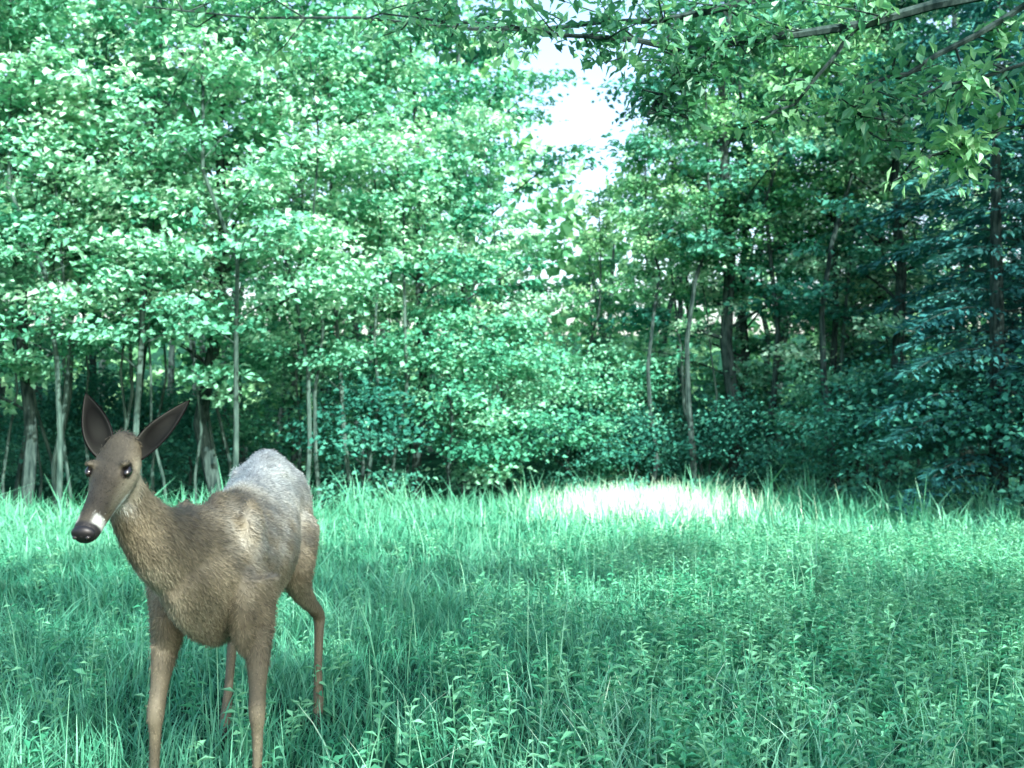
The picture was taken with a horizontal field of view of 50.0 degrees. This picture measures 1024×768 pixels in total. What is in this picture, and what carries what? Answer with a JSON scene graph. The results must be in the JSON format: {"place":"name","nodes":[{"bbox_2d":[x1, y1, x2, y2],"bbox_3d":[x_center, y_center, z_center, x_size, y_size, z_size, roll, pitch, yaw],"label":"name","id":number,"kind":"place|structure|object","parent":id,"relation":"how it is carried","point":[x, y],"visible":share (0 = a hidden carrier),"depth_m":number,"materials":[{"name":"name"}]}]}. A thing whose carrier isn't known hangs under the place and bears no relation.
{"place":"outdoors","nodes":[
{"label":"outdoors","id":0,"kind":"place"},
{"bbox_2d":[0,332,1023,767],"bbox_3d":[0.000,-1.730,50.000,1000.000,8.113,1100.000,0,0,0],"label":"ground","id":1,"kind":"structure","parent":0,"point":[426,458],"depth_m":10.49,"materials":[{"name":"green plant"}]},
{"bbox_2d":[0,392,22,486],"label":"shrub","id":2,"kind":"object","parent":1,"relation":"on","point":[3,441],"visible":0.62,"depth_m":22.27,"materials":[{"name":"green plant"}]},
{"bbox_2d":[0,125,59,375],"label":"maple tree","id":3,"kind":"object","parent":1,"relation":"on","point":[5,371],"visible":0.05,"depth_m":26.47,"materials":[{"name":"green plant"}]},
{"bbox_2d":[0,119,64,301],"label":"birch sapling","id":4,"kind":"object","parent":1,"relation":"on","point":[5,153],"visible":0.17,"depth_m":15.98,"materials":[{"name":"green plant"}]},
{"bbox_2d":[0,167,75,502],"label":"birch sapling","id":5,"kind":"object","parent":1,"relation":"on","point":[34,262],"visible":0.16,"depth_m":16.73,"materials":[{"name":"green plant"}]},
{"bbox_2d":[0,211,97,513],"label":"birch sapling","id":6,"kind":"object","parent":1,"relation":"on","point":[38,452],"visible":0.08,"depth_m":17.79,"materials":[{"name":"green plant"}]},
{"bbox_2d":[0,0,104,334],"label":"birch tree","id":7,"kind":"object","parent":1,"relation":"on","point":[49,45],"visible":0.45,"depth_m":14.51,"materials":[{"name":"green plant"}]},
{"bbox_2d":[0,61,107,473],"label":"birch sapling","id":8,"kind":"object","parent":1,"relation":"on","point":[50,455],"visible":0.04,"depth_m":17.24,"materials":[{"name":"green plant"}]},
{"bbox_2d":[0,0,113,500],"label":"birch tree","id":9,"kind":"object","parent":1,"relation":"on","point":[18,476],"visible":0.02,"depth_m":20.96,"materials":[{"name":"green plant"}]},
{"bbox_2d":[0,379,114,493],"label":"shrub","id":10,"kind":"object","parent":1,"relation":"on","point":[42,449],"visible":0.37,"depth_m":21.54,"materials":[{"name":"green plant"}]},
{"bbox_2d":[0,36,120,473],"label":"birch sapling","id":11,"kind":"object","parent":1,"relation":"on","point":[70,385],"visible":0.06,"depth_m":17.39,"materials":[{"name":"green plant"}]},
{"bbox_2d":[0,121,122,510],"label":"birch sapling","id":12,"kind":"object","parent":1,"relation":"on","point":[57,282],"visible":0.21,"depth_m":16.30,"materials":[{"name":"green plant"}]},
{"bbox_2d":[0,1,141,506],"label":"birch sapling","id":13,"kind":"object","parent":1,"relation":"on","point":[49,125],"visible":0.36,"depth_m":15.38,"materials":[{"name":"green plant"}]},
{"bbox_2d":[26,135,123,478],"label":"birch sapling","id":14,"kind":"object","parent":1,"relation":"on","point":[82,321],"visible":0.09,"depth_m":17.14,"materials":[{"name":"green plant"}]},
{"bbox_2d":[0,354,168,497],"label":"shrub","id":15,"kind":"object","parent":1,"relation":"on","point":[96,384],"visible":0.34,"depth_m":21.63,"materials":[{"name":"green plant"}]},
{"bbox_2d":[0,0,198,507],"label":"birch tree","id":16,"kind":"object","parent":1,"relation":"on","point":[9,275],"visible":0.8,"depth_m":14.78,"materials":[{"name":"green plant"}]},
{"bbox_2d":[17,13,213,430],"bbox_3d":[-6.093,-1.660,16.905,2.986,8.268,2.691,0,2,-27],"label":"birch sapling","id":17,"kind":"object","parent":1,"relation":"on","point":[100,41],"visible":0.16,"depth_m":16.81,"materials":[{"name":"green plant"}]},
{"bbox_2d":[0,0,236,514],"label":"maple tree","id":18,"kind":"object","parent":1,"relation":"on","point":[21,361],"visible":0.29,"depth_m":16.00,"materials":[{"name":"green plant"}]},
{"bbox_2d":[47,131,193,430],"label":"birch sapling","id":19,"kind":"object","parent":1,"relation":"on","point":[122,353],"visible":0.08,"depth_m":16.71,"materials":[{"name":"green plant"}]},
{"bbox_2d":[1,0,244,400],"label":"maple tree","id":20,"kind":"object","parent":1,"relation":"on","point":[104,355],"visible":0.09,"depth_m":25.26,"materials":[{"name":"green plant"}]},
{"bbox_2d":[67,381,226,492],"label":"shrub","id":21,"kind":"object","parent":1,"relation":"on","point":[92,457],"visible":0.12,"depth_m":21.35,"materials":[{"name":"green plant"}]},
{"bbox_2d":[77,134,220,500],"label":"birch sapling","id":22,"kind":"object","parent":1,"relation":"on","point":[106,214],"visible":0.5,"depth_m":15.68,"materials":[{"name":"green plant"}]},
{"bbox_2d":[0,0,308,478],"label":"birch tree","id":23,"kind":"object","parent":1,"relation":"on","point":[93,336],"visible":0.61,"depth_m":15.06,"materials":[{"name":"green plant"}]},
{"bbox_2d":[29,0,287,478],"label":"birch tree","id":24,"kind":"object","parent":1,"relation":"on","point":[211,169],"visible":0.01,"depth_m":20.07,"materials":[{"name":"green plant"}]},
{"bbox_2d":[106,142,210,493],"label":"birch sapling","id":25,"kind":"object","parent":1,"relation":"on","point":[159,414],"visible":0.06,"depth_m":18.11,"materials":[{"name":"green plant"}]},
{"bbox_2d":[79,377,240,496],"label":"shrub","id":26,"kind":"object","parent":1,"relation":"on","point":[157,404],"visible":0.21,"depth_m":21.00,"materials":[{"name":"green plant"}]},
{"bbox_2d":[106,156,250,504],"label":"birch sapling","id":27,"kind":"object","parent":1,"relation":"on","point":[203,286],"visible":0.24,"depth_m":16.49,"materials":[{"name":"green plant"}]},
{"bbox_2d":[71,393,326,767],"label":"white tailed deer","id":28,"kind":"object","parent":1,"relation":"on","point":[233,560],"visible":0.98,"depth_m":2.90},
{"bbox_2d":[115,383,282,500],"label":"shrub","id":29,"kind":"object","parent":1,"relation":"on","point":[188,429],"visible":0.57,"depth_m":19.40,"materials":[{"name":"green plant"}]},
{"bbox_2d":[119,64,289,490],"bbox_3d":[-5.022,-1.317,17.768,2.604,7.540,2.369,0,0,13],"label":"birch sapling","id":30,"kind":"object","parent":1,"relation":"on","point":[208,419],"visible":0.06,"depth_m":17.61,"materials":[{"name":"green plant"}]},
{"bbox_2d":[151,79,275,480],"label":"birch sapling","id":31,"kind":"object","parent":1,"relation":"on","point":[217,409],"visible":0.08,"depth_m":17.99,"materials":[{"name":"green plant"}]},
{"bbox_2d":[42,0,392,469],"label":"birch tree","id":32,"kind":"object","parent":1,"relation":"on","point":[222,73],"visible":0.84,"depth_m":14.81,"materials":[{"name":"green plant"}]},
{"bbox_2d":[67,0,410,496],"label":"maple tree","id":33,"kind":"object","parent":1,"relation":"on","point":[211,368],"visible":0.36,"depth_m":16.67,"materials":[{"name":"green plant"}]},
{"bbox_2d":[161,289,395,476],"bbox_3d":[-4.382,0.407,21.028,4.382,4.499,3.936,0,0,-24],"label":"shrub","id":34,"kind":"object","parent":1,"relation":"on","point":[245,426],"visible":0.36,"depth_m":20.66,"materials":[{"name":"green plant"}]},
{"bbox_2d":[156,0,410,486],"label":"birch tree","id":35,"kind":"object","parent":1,"relation":"on","point":[269,256],"visible":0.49,"depth_m":16.46,"materials":[{"name":"green plant"}]},
{"bbox_2d":[199,22,393,465],"bbox_3d":[-5.169,-3.071,25.915,5.171,10.852,5.321,0,0,-15],"label":"maple tree","id":36,"kind":"object","parent":1,"relation":"on","point":[294,457],"visible":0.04,"depth_m":25.84,"materials":[{"name":"green plant"}]},
{"bbox_2d":[234,147,360,470],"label":"birch sapling","id":37,"kind":"object","parent":1,"relation":"on","point":[296,389],"visible":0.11,"depth_m":18.37,"materials":[{"name":"green plant"}]},
{"bbox_2d":[214,7,430,510],"bbox_3d":[-2.907,-1.519,16.334,2.833,7.843,2.552,6,8,43],"label":"birch sapling","id":38,"kind":"object","parent":1,"relation":"on","point":[318,50],"visible":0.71,"depth_m":15.93,"materials":[{"name":"green plant"}]},
{"bbox_2d":[198,0,451,497],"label":"birch tree","id":39,"kind":"object","parent":1,"relation":"on","point":[358,303],"visible":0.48,"depth_m":16.98,"materials":[{"name":"green plant"}]},
{"bbox_2d":[248,353,463,508],"bbox_3d":[-2.512,0.943,17.597,3.170,3.126,3.539,0,0,-39],"label":"shrub","id":40,"kind":"object","parent":1,"relation":"on","point":[357,402],"visible":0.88,"depth_m":17.34,"materials":[{"name":"green plant"}]},
{"bbox_2d":[245,0,473,496],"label":"birch tree","id":41,"kind":"object","parent":1,"relation":"on","point":[391,6],"visible":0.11,"depth_m":20.77,"materials":[{"name":"green plant"}]},
{"bbox_2d":[290,55,455,508],"bbox_3d":[-2.249,-1.477,17.680,2.850,7.892,2.568,1,-3,16],"label":"birch sapling","id":42,"kind":"object","parent":1,"relation":"on","point":[371,241],"visible":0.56,"depth_m":17.60,"materials":[{"name":"green plant"}]},
{"bbox_2d":[308,24,483,497],"bbox_3d":[-1.918,-1.711,17.734,3.027,8.380,2.727,0,1,-16],"label":"birch sapling","id":43,"kind":"object","parent":1,"relation":"on","point":[383,42],"visible":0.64,"depth_m":17.64,"materials":[{"name":"green plant"}]},
{"bbox_2d":[327,160,473,503],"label":"birch sapling","id":44,"kind":"object","parent":1,"relation":"on","point":[394,304],"visible":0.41,"depth_m":18.27,"materials":[{"name":"green plant"}]},
{"bbox_2d":[270,0,558,503],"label":"maple tree","id":45,"kind":"object","parent":1,"relation":"on","point":[459,270],"visible":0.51,"depth_m":18.30,"materials":[{"name":"green plant"}]},
{"bbox_2d":[366,145,496,501],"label":"birch sapling","id":46,"kind":"object","parent":1,"relation":"on","point":[409,293],"visible":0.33,"depth_m":19.07,"materials":[{"name":"green plant"}]},
{"bbox_2d":[321,291,567,505],"bbox_3d":[-1.166,0.465,18.276,3.953,4.058,3.550,0,0,37],"label":"shrub","id":47,"kind":"object","parent":1,"relation":"on","point":[450,363],"visible":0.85,"depth_m":17.66,"materials":[{"name":"green plant"}]},
{"bbox_2d":[298,0,609,465],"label":"maple tree","id":48,"kind":"object","parent":1,"relation":"on","point":[528,113],"visible":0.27,"depth_m":25.66,"materials":[{"name":"green plant"}]},
{"bbox_2d":[355,95,560,496],"bbox_3d":[-0.866,-1.599,22.047,3.929,8.247,4.044,0,0,38],"label":"maple tree","id":49,"kind":"object","parent":1,"relation":"on","point":[500,253],"visible":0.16,"depth_m":21.96,"materials":[{"name":"green plant"}]},
{"bbox_2d":[422,100,571,500],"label":"birch tree","id":50,"kind":"object","parent":1,"relation":"on","point":[473,112],"visible":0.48,"depth_m":20.71,"materials":[{"name":"green plant"}]},
{"bbox_2d":[0,509,1023,767],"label":"meadow weeds","id":51,"kind":"object","parent":1,"relation":"on","point":[958,601],"visible":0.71,"depth_m":4.32,"materials":[{"name":"green plant"}]},
{"bbox_2d":[0,0,1023,463],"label":"distant forest","id":52,"kind":"object","parent":1,"relation":"on","point":[558,208],"visible":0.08,"depth_m":33.52,"materials":[{"name":"green plant"}]},
{"bbox_2d":[403,302,622,500],"bbox_3d":[-0.023,0.569,18.548,3.781,3.882,3.396,0,0,33],"label":"shrub","id":53,"kind":"object","parent":1,"relation":"on","point":[534,365],"visible":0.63,"depth_m":18.42,"materials":[{"name":"green plant"}]},
{"bbox_2d":[473,257,554,488],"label":"birch tree","id":54,"kind":"object","parent":1,"relation":"on","point":[528,273],"visible":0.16,"depth_m":23.96,"materials":[{"name":"green plant"}]},
{"bbox_2d":[477,358,646,488],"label":"shrub","id":55,"kind":"object","parent":1,"relation":"on","point":[592,471],"visible":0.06,"depth_m":21.15,"materials":[{"name":"green plant"}]},
{"bbox_2d":[477,385,648,496],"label":"shrub","id":56,"kind":"object","parent":1,"relation":"on","point":[568,468],"visible":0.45,"depth_m":19.41,"materials":[{"name":"green plant"}]},
{"bbox_2d":[471,359,669,493],"bbox_3d":[1.218,1.094,20.351,3.498,3.090,3.134,0,0,-36],"label":"shrub","id":57,"kind":"object","parent":1,"relation":"on","point":[562,473],"visible":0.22,"depth_m":19.78,"materials":[{"name":"green plant"}]},
{"bbox_2d":[499,346,663,489],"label":"shrub","id":58,"kind":"object","parent":1,"relation":"on","point":[595,385],"visible":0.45,"depth_m":19.46,"materials":[{"name":"green plant"}]},
{"bbox_2d":[145,0,1023,198],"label":"apple tree","id":59,"kind":"object","parent":1,"relation":"on","point":[705,51],"visible":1,"depth_m":4.96,"materials":[{"name":"green plant"}]},
{"bbox_2d":[519,238,650,477],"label":"maple tree","id":60,"kind":"object","parent":1,"relation":"on","point":[603,300],"visible":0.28,"depth_m":24.44,"materials":[{"name":"green plant"}]},
{"bbox_2d":[554,194,641,485],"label":"ash tree","id":61,"kind":"object","parent":1,"relation":"on","point":[595,243],"visible":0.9,"depth_m":20.48,"materials":[{"name":"green plant"}]},
{"bbox_2d":[533,337,711,488],"bbox_3d":[1.855,0.853,20.393,3.028,3.461,3.371,0,0,41],"label":"shrub","id":62,"kind":"object","parent":1,"relation":"on","point":[603,353],"visible":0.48,"depth_m":20.13,"materials":[{"name":"green plant"}]},
{"bbox_2d":[552,397,706,494],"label":"shrub","id":63,"kind":"object","parent":1,"relation":"on","point":[641,421],"visible":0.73,"depth_m":19.29,"materials":[{"name":"green plant"}]},
{"bbox_2d":[614,262,676,409],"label":"birch tree","id":64,"kind":"object","parent":1,"relation":"on","point":[654,335],"visible":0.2,"depth_m":28.15,"materials":[{"name":"green plant"}]},
{"bbox_2d":[582,131,716,489],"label":"ash tree","id":65,"kind":"object","parent":1,"relation":"on","point":[647,186],"visible":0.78,"depth_m":19.54,"materials":[{"name":"green plant"}]},
{"bbox_2d":[602,97,740,486],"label":"birch sapling","id":66,"kind":"object","parent":1,"relation":"on","point":[655,129],"visible":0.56,"depth_m":19.81,"materials":[{"name":"green plant"}]},
{"bbox_2d":[621,96,746,434],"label":"birch sapling","id":67,"kind":"object","parent":1,"relation":"on","point":[662,268],"visible":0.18,"depth_m":20.41,"materials":[{"name":"green plant"}]},
{"bbox_2d":[617,364,772,490],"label":"shrub","id":68,"kind":"object","parent":1,"relation":"on","point":[677,402],"visible":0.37,"depth_m":20.57,"materials":[{"name":"green plant"}]},
{"bbox_2d":[644,202,751,489],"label":"birch sapling","id":69,"kind":"object","parent":1,"relation":"on","point":[680,325],"visible":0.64,"depth_m":19.75,"materials":[{"name":"green plant"}]},
{"bbox_2d":[635,60,770,490],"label":"tree","id":70,"kind":"object","parent":1,"relation":"on","point":[712,222],"visible":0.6,"depth_m":18.95,"materials":[{"name":"green plant"}]},
{"bbox_2d":[663,409,765,492],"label":"shrub","id":71,"kind":"object","parent":1,"relation":"on","point":[749,471],"visible":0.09,"depth_m":21.01,"materials":[{"name":"green plant"}]},
{"bbox_2d":[571,0,885,486],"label":"maple tree","id":72,"kind":"object","parent":1,"relation":"on","point":[743,352],"visible":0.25,"depth_m":20.29,"materials":[{"name":"green plant"}]},
{"bbox_2d":[653,380,816,499],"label":"shrub","id":73,"kind":"object","parent":1,"relation":"on","point":[728,424],"visible":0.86,"depth_m":18.69,"materials":[{"name":"green plant"}]},
{"bbox_2d":[668,375,805,497],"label":"shrub","id":74,"kind":"object","parent":1,"relation":"on","point":[757,481],"visible":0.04,"depth_m":21.46,"materials":[{"name":"green plant"}]},
{"bbox_2d":[673,368,801,486],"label":"shrub","id":75,"kind":"object","parent":1,"relation":"on","point":[750,400],"visible":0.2,"depth_m":20.66,"materials":[{"name":"green plant"}]},
{"bbox_2d":[583,0,913,497],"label":"oak tree","id":76,"kind":"object","parent":1,"relation":"on","point":[641,314],"visible":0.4,"depth_m":19.03,"materials":[{"name":"green plant"}]},
{"bbox_2d":[615,0,913,458],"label":"oak tree","id":77,"kind":"object","parent":1,"relation":"on","point":[731,99],"visible":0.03,"depth_m":25.93,"materials":[{"name":"green plant"}]},
{"bbox_2d":[696,13,843,499],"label":"ash tree","id":78,"kind":"object","parent":1,"relation":"on","point":[773,175],"visible":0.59,"depth_m":18.75,"materials":[{"name":"green plant"}]},
{"bbox_2d":[685,28,878,499],"bbox_3d":[4.879,-1.884,20.408,3.811,8.942,3.287,-1,3,-1],"label":"birch tree","id":79,"kind":"object","parent":1,"relation":"on","point":[760,366],"visible":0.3,"depth_m":20.00,"materials":[{"name":"green plant"}]},
{"bbox_2d":[736,381,861,494],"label":"shrub","id":80,"kind":"object","parent":1,"relation":"on","point":[803,414],"visible":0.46,"depth_m":18.50,"materials":[{"name":"green plant"}]},
{"bbox_2d":[738,0,919,496],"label":"ash tree","id":81,"kind":"object","parent":1,"relation":"on","point":[834,337],"visible":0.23,"depth_m":19.04,"materials":[{"name":"green plant"}]},
{"bbox_2d":[754,0,922,498],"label":"ash tree","id":82,"kind":"object","parent":1,"relation":"on","point":[822,336],"visible":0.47,"depth_m":18.14,"materials":[{"name":"green plant"}]},
{"bbox_2d":[779,125,907,493],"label":"birch sapling","id":83,"kind":"object","parent":1,"relation":"on","point":[857,281],"visible":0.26,"depth_m":19.34,"materials":[{"name":"green plant"}]},
{"bbox_2d":[797,185,893,496],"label":"birch sapling","id":84,"kind":"object","parent":1,"relation":"on","point":[850,323],"visible":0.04,"depth_m":21.34,"materials":[{"name":"green plant"}]},
{"bbox_2d":[783,159,912,494],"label":"birch sapling","id":85,"kind":"object","parent":1,"relation":"on","point":[851,296],"visible":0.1,"depth_m":20.39,"materials":[{"name":"green plant"}]},
{"bbox_2d":[783,370,913,496],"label":"shrub","id":86,"kind":"object","parent":1,"relation":"on","point":[850,478],"visible":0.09,"depth_m":20.74,"materials":[{"name":"green plant"}]},
{"bbox_2d":[749,291,952,494],"bbox_3d":[6.464,0.462,20.578,3.832,4.380,4.266,0,0,-43],"label":"shrub","id":87,"kind":"object","parent":1,"relation":"on","point":[860,350],"visible":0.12,"depth_m":20.48,"materials":[{"name":"green plant"}]},
{"bbox_2d":[744,0,962,474],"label":"birch tree","id":88,"kind":"object","parent":1,"relation":"on","point":[898,36],"visible":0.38,"depth_m":18.62,"materials":[{"name":"green plant"}]},
{"bbox_2d":[746,349,979,504],"bbox_3d":[5.198,0.888,16.392,2.906,2.866,3.244,0,0,-43],"label":"shrub","id":89,"kind":"object","parent":1,"relation":"on","point":[861,390],"visible":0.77,"depth_m":16.33,"materials":[{"name":"green plant"}]},
{"bbox_2d":[725,0,1022,505],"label":"oak tree","id":90,"kind":"object","parent":1,"relation":"on","point":[900,272],"visible":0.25,"depth_m":18.39,"materials":[{"name":"green plant"}]},
{"bbox_2d":[813,162,953,492],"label":"birch sapling","id":91,"kind":"object","parent":1,"relation":"on","point":[908,232],"visible":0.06,"depth_m":21.01,"materials":[{"name":"green plant"}]},
{"bbox_2d":[752,0,1020,498],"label":"pine tree","id":92,"kind":"object","parent":1,"relation":"on","point":[915,223],"visible":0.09,"depth_m":20.38,"materials":[{"name":"green plant"}]},
{"bbox_2d":[849,125,981,491],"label":"birch sapling","id":93,"kind":"object","parent":1,"relation":"on","point":[974,198],"visible":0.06,"depth_m":20.10,"materials":[{"name":"green plant"}]},
{"bbox_2d":[818,327,1023,507],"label":"shrub","id":94,"kind":"object","parent":1,"relation":"on","point":[948,385],"visible":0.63,"depth_m":14.96,"materials":[{"name":"green plant"}]},
{"bbox_2d":[827,5,1023,465],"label":"oak tree","id":95,"kind":"object","parent":1,"relation":"on","point":[939,14],"visible":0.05,"depth_m":26.38,"materials":[{"name":"green plant"}]},
{"bbox_2d":[835,0,1023,506],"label":"pine tree","id":96,"kind":"object","parent":1,"relation":"on","point":[984,220],"visible":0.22,"depth_m":16.70,"materials":[{"name":"green plant"}]},
{"bbox_2d":[862,0,1023,516],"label":"hemlock tree","id":97,"kind":"object","parent":1,"relation":"on","point":[996,315],"visible":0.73,"depth_m":14.79,"materials":[{"name":"green plant"}]},
{"bbox_2d":[870,1,1023,304],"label":"oak tree","id":98,"kind":"object","parent":1,"relation":"on","point":[953,34],"visible":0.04,"depth_m":20.88,"materials":[{"name":"green plant"}]},
{"bbox_2d":[902,384,1019,498],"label":"shrub","id":99,"kind":"object","parent":1,"relation":"on","point":[964,451],"visible":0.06,"depth_m":21.11,"materials":[{"name":"green plant"}]},
{"bbox_2d":[918,335,1023,512],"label":"shrub","id":100,"kind":"object","parent":1,"relation":"on","point":[1018,396],"visible":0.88,"depth_m":13.84,"materials":[{"name":"green plant"}]},
{"bbox_2d":[1,0,1022,335],"label":"sky","id":101,"kind":"structure","parent":0,"point":[588,120],"materials":[{"name":"white"}]}
]}

